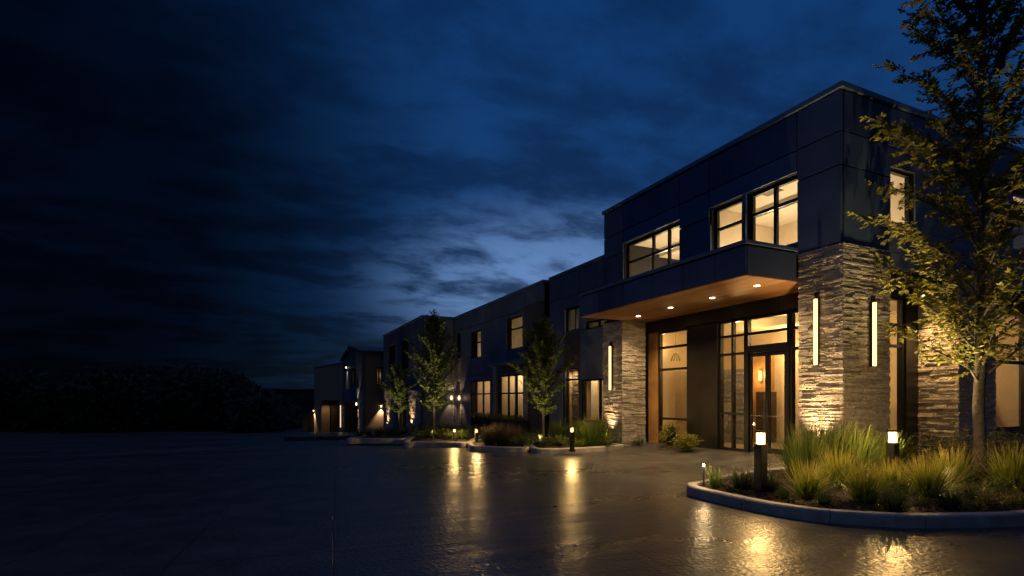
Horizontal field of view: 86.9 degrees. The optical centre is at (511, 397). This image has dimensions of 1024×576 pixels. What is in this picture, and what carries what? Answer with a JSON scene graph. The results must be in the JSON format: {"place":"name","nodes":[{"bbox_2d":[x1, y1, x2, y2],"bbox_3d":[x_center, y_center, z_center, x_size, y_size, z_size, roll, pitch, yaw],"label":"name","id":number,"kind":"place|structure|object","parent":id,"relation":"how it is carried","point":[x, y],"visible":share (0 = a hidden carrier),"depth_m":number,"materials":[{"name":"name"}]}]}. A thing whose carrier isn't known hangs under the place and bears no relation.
{"place":"outdoors","nodes":[
{"label":"outdoors","id":0,"kind":"place"},
{"bbox_2d":[0,424,1023,575],"bbox_3d":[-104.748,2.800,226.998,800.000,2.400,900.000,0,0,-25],"label":"parking lot","id":1,"kind":"structure","parent":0,"point":[191,502],"depth_m":7.05,"materials":[{"name":"asphalt"}]},
{"bbox_2d":[0,358,310,432],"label":"distant wood","id":2,"kind":"object","parent":1,"relation":"on","point":[134,398],"visible":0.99,"depth_m":65.72,"materials":[{"name":"plant"}]},
{"bbox_2d":[259,389,313,419],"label":"building","id":3,"kind":"structure","parent":1,"relation":"on","point":[308,397],"depth_m":85.24,"materials":[{"name":"black"}]},
{"bbox_2d":[302,412,313,431],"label":"garden wall","id":4,"kind":"structure","parent":1,"relation":"on","point":[307,421],"depth_m":61.01,"materials":[{"name":"brick"}]},
{"bbox_2d":[284,434,353,440],"bbox_3d":[-9.421,2.084,26.800,2.942,0.856,7.593,0,0,-17],"label":"concrete pad","id":5,"kind":"object","parent":1,"relation":"on","point":[319,437],"visible":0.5,"depth_m":23.60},
{"bbox_2d":[314,362,342,431],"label":"garage building","id":6,"kind":"structure","parent":1,"relation":"on","point":[328,385],"depth_m":58.97,"materials":[{"name":"black metal"}]},
{"bbox_2d":[330,400,338,431],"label":"portal door","id":7,"kind":"structure","parent":6,"relation":"in","point":[334,404],"depth_m":58.86,"materials":[{"name":"wood"}]},
{"bbox_2d":[340,346,382,432],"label":"gabled building","id":8,"kind":"structure","parent":1,"relation":"on","point":[362,377],"depth_m":43.60,"materials":[{"name":"black metal"}]},
{"bbox_2d":[354,403,357,431],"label":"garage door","id":9,"kind":"structure","parent":8,"relation":"in","point":[355,406],"depth_m":51.69,"materials":[{"name":"metal"}]},
{"bbox_2d":[376,367,382,385],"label":"window","id":10,"kind":"structure","parent":8,"relation":"in","point":[378,368],"depth_m":43.60,"materials":[{"name":"black metal"}]},
{"bbox_2d":[347,432,415,443],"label":"kerb","id":11,"kind":"structure","parent":1,"relation":"on","point":[354,440],"depth_m":19.33,"materials":[{"name":"concrete"}]},
{"bbox_2d":[358,432,411,437],"bbox_3d":[-6.139,1.899,28.186,2.300,0.898,18.107,0,0,-9],"label":"planting bed","id":12,"kind":"object","parent":1,"relation":"on","point":[392,436],"visible":0.31,"depth_m":21.16,"materials":[{"name":"soil"}]},
{"bbox_2d":[372,426,387,435],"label":"shrub","id":13,"kind":"object","parent":12,"relation":"on","point":[381,433],"visible":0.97,"depth_m":21.80,"materials":[{"name":"green plant"}]},
{"bbox_2d":[380,361,417,433],"bbox_3d":[-4.942,0.052,23.944,1.768,3.386,2.063,0,0,-25],"label":"young tree","id":14,"kind":"object","parent":12,"relation":"on","point":[397,371],"visible":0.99,"depth_m":23.88,"materials":[{"name":"green plant"}]},
{"bbox_2d":[390,426,413,435],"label":"shrub","id":15,"kind":"object","parent":12,"relation":"on","point":[401,432],"visible":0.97,"depth_m":21.72,"materials":[{"name":"green plant"}]},
{"bbox_2d":[383,315,453,433],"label":"projecting building","id":16,"kind":"structure","parent":1,"relation":"on","point":[415,412],"depth_m":33.01,"materials":[{"name":"black"}]},
{"bbox_2d":[390,344,394,370],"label":"window","id":17,"kind":"structure","parent":16,"relation":"in","point":[392,348],"depth_m":39.34,"materials":[{"name":"glass"}]},
{"bbox_2d":[403,341,407,369],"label":"window","id":18,"kind":"structure","parent":16,"relation":"in","point":[405,344],"depth_m":35.76,"materials":[{"name":"glass"}]},
{"bbox_2d":[404,437,480,447],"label":"kerb","id":19,"kind":"structure","parent":1,"relation":"on","point":[415,444],"depth_m":17.76,"materials":[{"name":"concrete"}]},
{"bbox_2d":[409,432,481,441],"bbox_3d":[-2.362,1.683,24.215,2.962,0.546,12.859,0,0,-1],"label":"planting bed","id":20,"kind":"object","parent":1,"relation":"on","point":[438,439],"visible":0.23,"depth_m":19.00,"materials":[{"name":"soil"}]},
{"bbox_2d":[407,429,426,437],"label":"shrub","id":21,"kind":"object","parent":20,"relation":"on","point":[417,435],"visible":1,"depth_m":19.41,"materials":[{"name":"green plant"}]},
{"bbox_2d":[404,309,463,430],"bbox_3d":[-2.954,-0.913,20.295,2.287,4.886,2.274,0,0,-25],"label":"young tree","id":22,"kind":"object","parent":20,"relation":"on","point":[429,342],"visible":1,"depth_m":20.05,"materials":[{"name":"green plant"}]},
{"bbox_2d":[429,427,447,437],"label":"shrub","id":23,"kind":"object","parent":20,"relation":"on","point":[435,433],"visible":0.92,"depth_m":19.40,"materials":[{"name":"green plant"}]},
{"bbox_2d":[431,422,457,432],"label":"shrub","id":24,"kind":"object","parent":20,"relation":"on","point":[446,427],"visible":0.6,"depth_m":22.39,"materials":[{"name":"green plant"}]},
{"bbox_2d":[447,422,475,433],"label":"shrub","id":25,"kind":"object","parent":20,"relation":"on","point":[460,427],"visible":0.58,"depth_m":22.07,"materials":[{"name":"green plant"}]},
{"bbox_2d":[452,429,471,438],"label":"shrub","id":26,"kind":"object","parent":20,"relation":"on","point":[461,431],"visible":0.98,"depth_m":18.94,"materials":[{"name":"green plant"}]},
{"bbox_2d":[463,424,484,434],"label":"shrub","id":27,"kind":"object","parent":20,"relation":"on","point":[474,431],"visible":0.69,"depth_m":21.02,"materials":[{"name":"green plant"}]},
{"bbox_2d":[473,433,528,446],"bbox_3d":[-0.188,1.503,20.106,2.132,0.185,8.022,0,0,6],"label":"planting bed","id":28,"kind":"object","parent":1,"relation":"on","point":[482,444],"visible":0.07,"depth_m":16.89,"materials":[{"name":"soil"}]},
{"bbox_2d":[474,424,504,445],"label":"grass clump","id":29,"kind":"object","parent":28,"relation":"on","point":[488,438],"visible":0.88,"depth_m":16.55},
{"bbox_2d":[468,411,527,433],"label":"hedge","id":30,"kind":"object","parent":28,"relation":"on","point":[483,419],"visible":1,"depth_m":24.74,"materials":[{"name":"green"}]},
{"bbox_2d":[490,420,518,445],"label":"grass clump","id":31,"kind":"object","parent":28,"relation":"on","point":[504,438],"visible":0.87,"depth_m":16.55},
{"bbox_2d":[506,424,530,443],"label":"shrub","id":32,"kind":"object","parent":28,"relation":"on","point":[520,433],"visible":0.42,"depth_m":16.85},
{"bbox_2d":[509,435,532,445],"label":"shrub","id":33,"kind":"object","parent":28,"relation":"on","point":[520,441],"visible":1,"depth_m":16.23,"materials":[{"name":"green plant"}]},
{"bbox_2d":[468,433,540,451],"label":"kerb","id":34,"kind":"structure","parent":1,"relation":"on","point":[473,447],"depth_m":16.13,"materials":[{"name":"concrete"}]},
{"bbox_2d":[452,255,605,437],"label":"wing building","id":35,"kind":"structure","parent":1,"relation":"on","point":[489,340],"depth_m":22.98,"materials":[{"name":"black"}]},
{"bbox_2d":[473,330,480,357],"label":"window","id":36,"kind":"structure","parent":35,"relation":"in","point":[474,343],"depth_m":29.52,"materials":[{"name":"black metal"}]},
{"bbox_2d":[472,380,489,416],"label":"window","id":37,"kind":"structure","parent":35,"relation":"in","point":[483,381],"depth_m":28.92,"materials":[{"name":"black metal"}]},
{"bbox_2d":[499,374,522,419],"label":"window","id":38,"kind":"structure","parent":35,"relation":"in","point":[516,375],"depth_m":25.14,"materials":[{"name":"black metal"}]},
{"bbox_2d":[510,315,521,348],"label":"window","id":39,"kind":"structure","parent":35,"relation":"in","point":[511,319],"depth_m":25.16,"materials":[{"name":"black metal"}]},
{"bbox_2d":[564,368,578,434],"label":"window","id":40,"kind":"structure","parent":35,"relation":"in","point":[567,386],"depth_m":20.76,"materials":[{"name":"black metal"}]},
{"bbox_2d":[568,306,578,331],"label":"window","id":41,"kind":"structure","parent":35,"relation":"in","point":[575,308],"depth_m":20.53,"materials":[{"name":"black metal"}]},
{"bbox_2d":[583,379,602,421],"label":"window","id":42,"kind":"structure","parent":35,"relation":"in","point":[600,380],"depth_m":19.16,"materials":[{"name":"black metal"}]},
{"bbox_2d":[588,319,605,328],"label":"window","id":43,"kind":"structure","parent":35,"relation":"in","point":[599,321],"depth_m":19.05,"materials":[{"name":"black metal"}]},
{"bbox_2d":[568,427,575,451],"bbox_3d":[1.706,1.175,15.350,0.150,0.710,0.150,0,0,-25],"label":"bollard light","id":44,"kind":"object","parent":1,"relation":"on","point":[571,449],"visible":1,"depth_m":15.30,"materials":[{"name":"black metal"}]},
{"bbox_2d":[533,438,613,447],"bbox_3d":[1.359,1.450,17.803,2.828,0.080,3.996,0,0,-25],"label":"planting bed","id":45,"kind":"object","parent":1,"relation":"on","point":[554,446],"visible":0.23,"depth_m":16.29,"materials":[{"name":"soil"}]},
{"bbox_2d":[504,315,577,442],"bbox_3d":[0.956,-0.587,17.414,2.273,4.233,1.950,0,0,11],"label":"young tree","id":46,"kind":"object","parent":45,"relation":"on","point":[542,331],"visible":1,"depth_m":17.23,"materials":[{"name":"green plant"}]},
{"bbox_2d":[534,434,563,445],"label":"shrub","id":47,"kind":"object","parent":45,"relation":"on","point":[548,439],"visible":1,"depth_m":16.18,"materials":[{"name":"green plant"}]},
{"bbox_2d":[538,419,570,440],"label":"grass clump","id":48,"kind":"object","parent":45,"relation":"on","point":[556,430],"visible":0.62,"depth_m":18.05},
{"bbox_2d":[547,434,575,445],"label":"shrub","id":49,"kind":"object","parent":45,"relation":"on","point":[561,442],"visible":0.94,"depth_m":16.12,"materials":[{"name":"green plant"}]},
{"bbox_2d":[564,420,587,441],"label":"grass clump","id":50,"kind":"object","parent":45,"relation":"on","point":[576,436],"visible":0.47,"depth_m":17.47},
{"bbox_2d":[569,439,590,446],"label":"shrub","id":51,"kind":"object","parent":45,"relation":"on","point":[579,443],"visible":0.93,"depth_m":15.96,"materials":[{"name":"green plant"}]},
{"bbox_2d":[574,416,613,446],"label":"grass clump","id":52,"kind":"object","parent":45,"relation":"on","point":[589,434],"visible":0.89,"depth_m":16.30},
{"bbox_2d":[588,414,617,443],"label":"grass clump","id":53,"kind":"object","parent":45,"relation":"on","point":[605,426],"visible":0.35,"depth_m":17.04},
{"bbox_2d":[592,434,621,445],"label":"shrub","id":54,"kind":"object","parent":45,"relation":"on","point":[608,440],"visible":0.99,"depth_m":16.36,"materials":[{"name":"green plant"}]},
{"bbox_2d":[528,437,622,453],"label":"kerb","id":55,"kind":"structure","parent":1,"relation":"on","point":[534,449],"depth_m":15.79,"materials":[{"name":"concrete"}]},
{"bbox_2d":[579,80,1023,461],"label":"entrance building","id":56,"kind":"structure","parent":1,"relation":"on","point":[768,205],"depth_m":12.52,"materials":[{"name":"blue metal"}]},
{"bbox_2d":[609,342,612,390],"bbox_3d":[3.193,-1.020,17.454,0.115,1.566,0.060,0,0,-25],"label":"linear wall lamp","id":57,"kind":"object","parent":56,"relation":"attached to","point":[610,367],"visible":1,"depth_m":17.43,"materials":[{"name":"black metal"}]},
{"bbox_2d":[628,223,678,276],"bbox_3d":[4.222,-4.075,15.946,0.090,1.550,2.502,0,0,-25],"label":"window","id":58,"kind":"structure","parent":56,"relation":"in","point":[669,229],"depth_m":15.95,"materials":[{"name":"black metal"}]},
{"bbox_2d":[658,328,686,443],"bbox_3d":[5.022,-0.345,16.708,0.120,3.510,1.343,0,0,-25],"label":"window","id":59,"kind":"structure","parent":56,"relation":"in","point":[660,334],"depth_m":17.24,"materials":[{"name":"black metal"}]},
{"bbox_2d":[715,199,741,248],"bbox_3d":[5.426,-4.050,13.337,0.090,1.500,0.997,0,0,-25],"label":"window","id":60,"kind":"structure","parent":56,"relation":"in","point":[717,211],"depth_m":13.67,"materials":[{"name":"black metal"}]},
{"bbox_2d":[719,318,745,451],"bbox_3d":[5.991,-0.345,14.606,0.120,3.510,0.911,0,0,-25],"label":"window","id":61,"kind":"structure","parent":56,"relation":"in","point":[733,413],"depth_m":14.60,"materials":[{"name":"black metal"}]},
{"bbox_2d":[749,352,766,451],"bbox_3d":[6.291,0.120,13.826,0.139,2.560,0.544,0,0,-25],"label":"door","id":62,"kind":"structure","parent":56,"relation":"in","point":[760,354],"depth_m":14.00,"materials":[{"name":"black metal"}]},
{"bbox_2d":[746,311,788,348],"bbox_3d":[6.459,-1.692,13.606,0.130,0.816,1.295,0,0,-25],"label":"window","id":63,"kind":"structure","parent":56,"relation":"in","point":[748,320],"depth_m":13.63,"materials":[{"name":"black metal"}]},
{"bbox_2d":[751,176,796,245],"bbox_3d":[5.960,-4.050,12.180,0.090,1.500,1.337,0,0,-25],"label":"window","id":64,"kind":"structure","parent":56,"relation":"in","point":[754,214],"depth_m":12.18,"materials":[{"name":"black metal"}]},
{"bbox_2d":[767,350,785,455],"bbox_3d":[6.522,0.120,13.326,0.139,2.560,0.544,0,0,-25],"label":"door","id":65,"kind":"structure","parent":56,"relation":"in","point":[783,352],"depth_m":13.52,"materials":[{"name":"black metal"}]},
{"bbox_2d":[789,309,798,446],"bbox_3d":[6.958,-0.345,12.511,0.120,3.510,1.108,0,0,-25],"label":"window","id":66,"kind":"structure","parent":56,"relation":"in","point":[792,313],"depth_m":12.96,"materials":[{"name":"black metal"}]},
{"bbox_2d":[814,292,819,365],"bbox_3d":[6.186,-1.398,10.967,0.115,1.492,0.060,0,0,-25],"label":"linear wall lamp","id":67,"kind":"object","parent":56,"relation":"attached to","point":[816,330],"visible":1,"depth_m":10.95,"materials":[{"name":"black metal"}]},
{"bbox_2d":[869,295,876,366],"bbox_3d":[7.226,-1.332,10.815,0.060,1.426,0.115,0,0,-25],"label":"linear wall lamp","id":68,"kind":"object","parent":56,"relation":"attached to","point":[873,333],"visible":1,"depth_m":10.79,"materials":[{"name":"black metal"}]},
{"bbox_2d":[889,296,903,457],"bbox_3d":[8.244,-0.445,12.130,1.635,3.710,0.120,0,0,-25],"label":"window","id":69,"kind":"structure","parent":56,"relation":"in","point":[900,301],"depth_m":12.43,"materials":[{"name":"black metal"}]},
{"bbox_2d":[891,169,909,224],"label":"window","id":70,"kind":"structure","parent":56,"relation":"in","point":[907,176],"depth_m":11.73,"materials":[{"name":"black metal"}]},
{"bbox_2d":[995,311,1023,430],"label":"window","id":71,"kind":"structure","parent":56,"relation":"in","point":[1021,362],"depth_m":14.80,"materials":[{"name":"black metal"}]},
{"bbox_2d":[687,467,1023,528],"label":"kerb","id":72,"kind":"structure","parent":1,"relation":"on","point":[1013,518],"depth_m":6.79,"materials":[{"name":"concrete"}]},
{"bbox_2d":[697,454,1023,512],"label":"planting bed","id":73,"kind":"object","parent":1,"relation":"on","point":[835,496],"visible":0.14,"depth_m":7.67,"materials":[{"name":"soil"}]},
{"bbox_2d":[698,465,729,489],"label":"grass clump","id":74,"kind":"object","parent":73,"relation":"on","point":[715,481],"visible":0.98,"depth_m":8.71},
{"bbox_2d":[723,465,753,488],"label":"grass tuft","id":75,"kind":"object","parent":73,"relation":"on","point":[740,481],"visible":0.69,"depth_m":8.55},
{"bbox_2d":[751,430,767,492],"bbox_3d":[3.798,1.005,8.250,0.207,1.010,0.207,0,0,-25],"label":"bollard light","id":76,"kind":"object","parent":73,"relation":"on","point":[760,467],"visible":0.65,"depth_m":8.20,"materials":[{"name":"black metal"}]},
{"bbox_2d":[767,475,787,491],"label":"grass tuft","id":77,"kind":"object","parent":73,"relation":"on","point":[772,485],"visible":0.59,"depth_m":8.23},
{"bbox_2d":[775,486,794,498],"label":"grass tuft","id":78,"kind":"object","parent":73,"relation":"on","point":[781,495],"visible":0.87,"depth_m":7.71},
{"bbox_2d":[751,419,842,478],"bbox_3d":[5.109,0.918,9.635,1.956,1.144,1.609,0,0,-5],"label":"grass clump","id":79,"kind":"object","parent":73,"relation":"on","point":[798,450],"visible":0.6,"depth_m":9.36,"materials":[{"name":"plant"}]},
{"bbox_2d":[771,458,841,499],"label":"grass clump","id":80,"kind":"object","parent":73,"relation":"on","point":[806,485],"visible":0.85,"depth_m":7.66,"materials":[{"name":"plant"}]},
{"bbox_2d":[793,475,847,494],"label":"shrub","id":81,"kind":"object","parent":73,"relation":"on","point":[830,487],"visible":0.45,"depth_m":8.04,"materials":[{"name":"green plant"}]},
{"bbox_2d":[811,489,837,506],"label":"grass tuft","id":82,"kind":"object","parent":73,"relation":"on","point":[821,499],"visible":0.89,"depth_m":7.26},
{"bbox_2d":[777,412,882,472],"bbox_3d":[5.822,0.864,9.909,2.188,1.276,1.796,0,0,25],"label":"grass clump","id":83,"kind":"object","parent":73,"relation":"on","point":[829,436],"visible":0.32,"depth_m":9.67,"materials":[{"name":"plant"}]},
{"bbox_2d":[800,444,873,487],"bbox_3d":[5.162,1.090,8.554,1.272,0.782,1.239,0,0,-39],"label":"grass clump","id":84,"kind":"object","parent":73,"relation":"on","point":[835,467],"visible":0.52,"depth_m":8.50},
{"bbox_2d":[822,419,900,478],"bbox_3d":[6.009,0.907,9.696,1.641,1.168,1.995,0,0,1],"label":"grass clump","id":85,"kind":"object","parent":73,"relation":"on","point":[865,456],"visible":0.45,"depth_m":9.51,"materials":[{"name":"plant"}]},
{"bbox_2d":[828,456,904,504],"bbox_3d":[4.873,1.129,7.480,1.053,0.711,1.094,0,0,30],"label":"grass clump","id":86,"kind":"object","parent":73,"relation":"on","point":[862,488],"visible":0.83,"depth_m":7.35,"materials":[{"name":"plant"}]},
{"bbox_2d":[850,426,926,475],"bbox_3d":[6.811,0.983,10.040,1.808,1.018,1.484,0,0,-29],"label":"grass clump","id":87,"kind":"object","parent":73,"relation":"on","point":[882,450],"visible":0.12,"depth_m":9.80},
{"bbox_2d":[861,455,916,493],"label":"grass clump","id":88,"kind":"object","parent":73,"relation":"on","point":[895,470],"visible":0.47,"depth_m":7.99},
{"bbox_2d":[886,430,898,479],"bbox_3d":[6.166,1.015,8.750,0.198,0.990,0.198,0,0,-25],"label":"bollard light","id":89,"kind":"object","parent":73,"relation":"on","point":[892,448],"visible":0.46,"depth_m":8.70,"materials":[{"name":"black metal"}]},
{"bbox_2d":[865,484,924,513],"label":"grass tuft","id":90,"kind":"object","parent":73,"relation":"on","point":[888,503],"visible":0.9,"depth_m":6.90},
{"bbox_2d":[880,479,934,499],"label":"shrub","id":91,"kind":"object","parent":73,"relation":"on","point":[905,493],"visible":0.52,"depth_m":7.47,"materials":[{"name":"green plant"}]},
{"bbox_2d":[899,442,926,466],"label":"shrub","id":92,"kind":"object","parent":73,"relation":"on","point":[906,454],"visible":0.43,"depth_m":11.14,"materials":[{"name":"green plant"}]},
{"bbox_2d":[906,493,935,506],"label":"shrub","id":93,"kind":"object","parent":73,"relation":"on","point":[921,501],"visible":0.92,"depth_m":7.20,"materials":[{"name":"green plant"}]},
{"bbox_2d":[883,450,971,500],"bbox_3d":[5.978,1.113,7.743,1.279,0.751,1.226,0,0,-18],"label":"grass clump","id":94,"kind":"object","parent":73,"relation":"on","point":[925,479],"visible":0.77,"depth_m":7.64,"materials":[{"name":"plant"}]},
{"bbox_2d":[892,428,968,466],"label":"shrub","id":95,"kind":"object","parent":73,"relation":"on","point":[925,451],"visible":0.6,"depth_m":10.95,"materials":[{"name":"green plant"}]},
{"bbox_2d":[847,0,1023,474],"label":"young tree","id":96,"kind":"object","parent":73,"relation":"on","point":[1013,213],"visible":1,"depth_m":9.48,"materials":[{"name":"green plant"}]},
{"bbox_2d":[931,487,971,511],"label":"grass tuft","id":97,"kind":"object","parent":73,"relation":"on","point":[953,502],"visible":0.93,"depth_m":7.01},
{"bbox_2d":[917,426,996,463],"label":"shrub","id":98,"kind":"object","parent":73,"relation":"on","point":[957,442],"visible":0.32,"depth_m":11.17,"materials":[{"name":"green plant"}]},
{"bbox_2d":[919,442,995,484],"bbox_3d":[7.274,1.083,8.951,1.239,0.796,1.272,0,0,32],"label":"grass clump","id":99,"kind":"object","parent":73,"relation":"on","point":[966,467],"visible":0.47,"depth_m":8.78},
{"bbox_2d":[944,481,989,494],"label":"shrub","id":100,"kind":"object","parent":73,"relation":"on","point":[955,489],"visible":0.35,"depth_m":7.89,"materials":[{"name":"green plant"}]},
{"bbox_2d":[954,480,995,499],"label":"grass tuft","id":101,"kind":"object","parent":73,"relation":"on","point":[970,492],"visible":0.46,"depth_m":7.57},
{"bbox_2d":[964,467,993,483],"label":"shrub","id":102,"kind":"object","parent":73,"relation":"on","point":[977,478],"visible":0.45,"depth_m":8.94,"materials":[{"name":"green plant"}]},
{"bbox_2d":[967,482,1017,510],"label":"shrub","id":103,"kind":"object","parent":73,"relation":"on","point":[984,497],"visible":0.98,"depth_m":7.06,"materials":[{"name":"green plant"}]},
{"bbox_2d":[963,425,1022,463],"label":"shrub","id":104,"kind":"object","parent":73,"relation":"on","point":[1006,444],"visible":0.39,"depth_m":10.98,"materials":[{"name":"green plant"}]},
{"bbox_2d":[962,472,1023,493],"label":"shrub","id":105,"kind":"object","parent":73,"relation":"on","point":[993,484],"visible":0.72,"depth_m":8.16,"materials":[{"name":"green plant"}]},
{"bbox_2d":[969,438,1023,492],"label":"grass clump","id":106,"kind":"object","parent":73,"relation":"on","point":[1017,468],"visible":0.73,"depth_m":8.24,"materials":[{"name":"plant"}]},
{"bbox_2d":[987,427,1023,463],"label":"shrub","id":107,"kind":"object","parent":73,"relation":"on","point":[1021,442],"visible":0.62,"depth_m":10.72,"materials":[{"name":"green plant"}]},
{"bbox_2d":[990,484,1023,507],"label":"shrub","id":108,"kind":"object","parent":73,"relation":"on","point":[1020,499],"visible":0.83,"depth_m":7.18,"materials":[{"name":"green plant"}]},
{"bbox_2d":[0,0,1023,394],"label":"sky","id":109,"kind":"structure","parent":0,"point":[267,190],"materials":[{"name":"blue"}]},
{"bbox_2d":[612,441,786,470],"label":"entrance paving","id":110,"kind":"structure","parent":0,"point":[726,458],"depth_m":14.16,"materials":[{"name":"concrete"}]},
{"bbox_2d":[632,433,646,445],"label":"shrub","id":111,"kind":"object","parent":110,"relation":"on","point":[639,442],"visible":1,"depth_m":16.94,"materials":[{"name":"green plant"}]},
{"bbox_2d":[655,420,686,446],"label":"shrub","id":112,"kind":"object","parent":110,"relation":"on","point":[670,433],"visible":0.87,"depth_m":15.89,"materials":[{"name":"green plant"}]},
{"bbox_2d":[669,434,703,451],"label":"shrub","id":113,"kind":"object","parent":110,"relation":"on","point":[684,444],"visible":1,"depth_m":14.97,"materials":[{"name":"green plant"}]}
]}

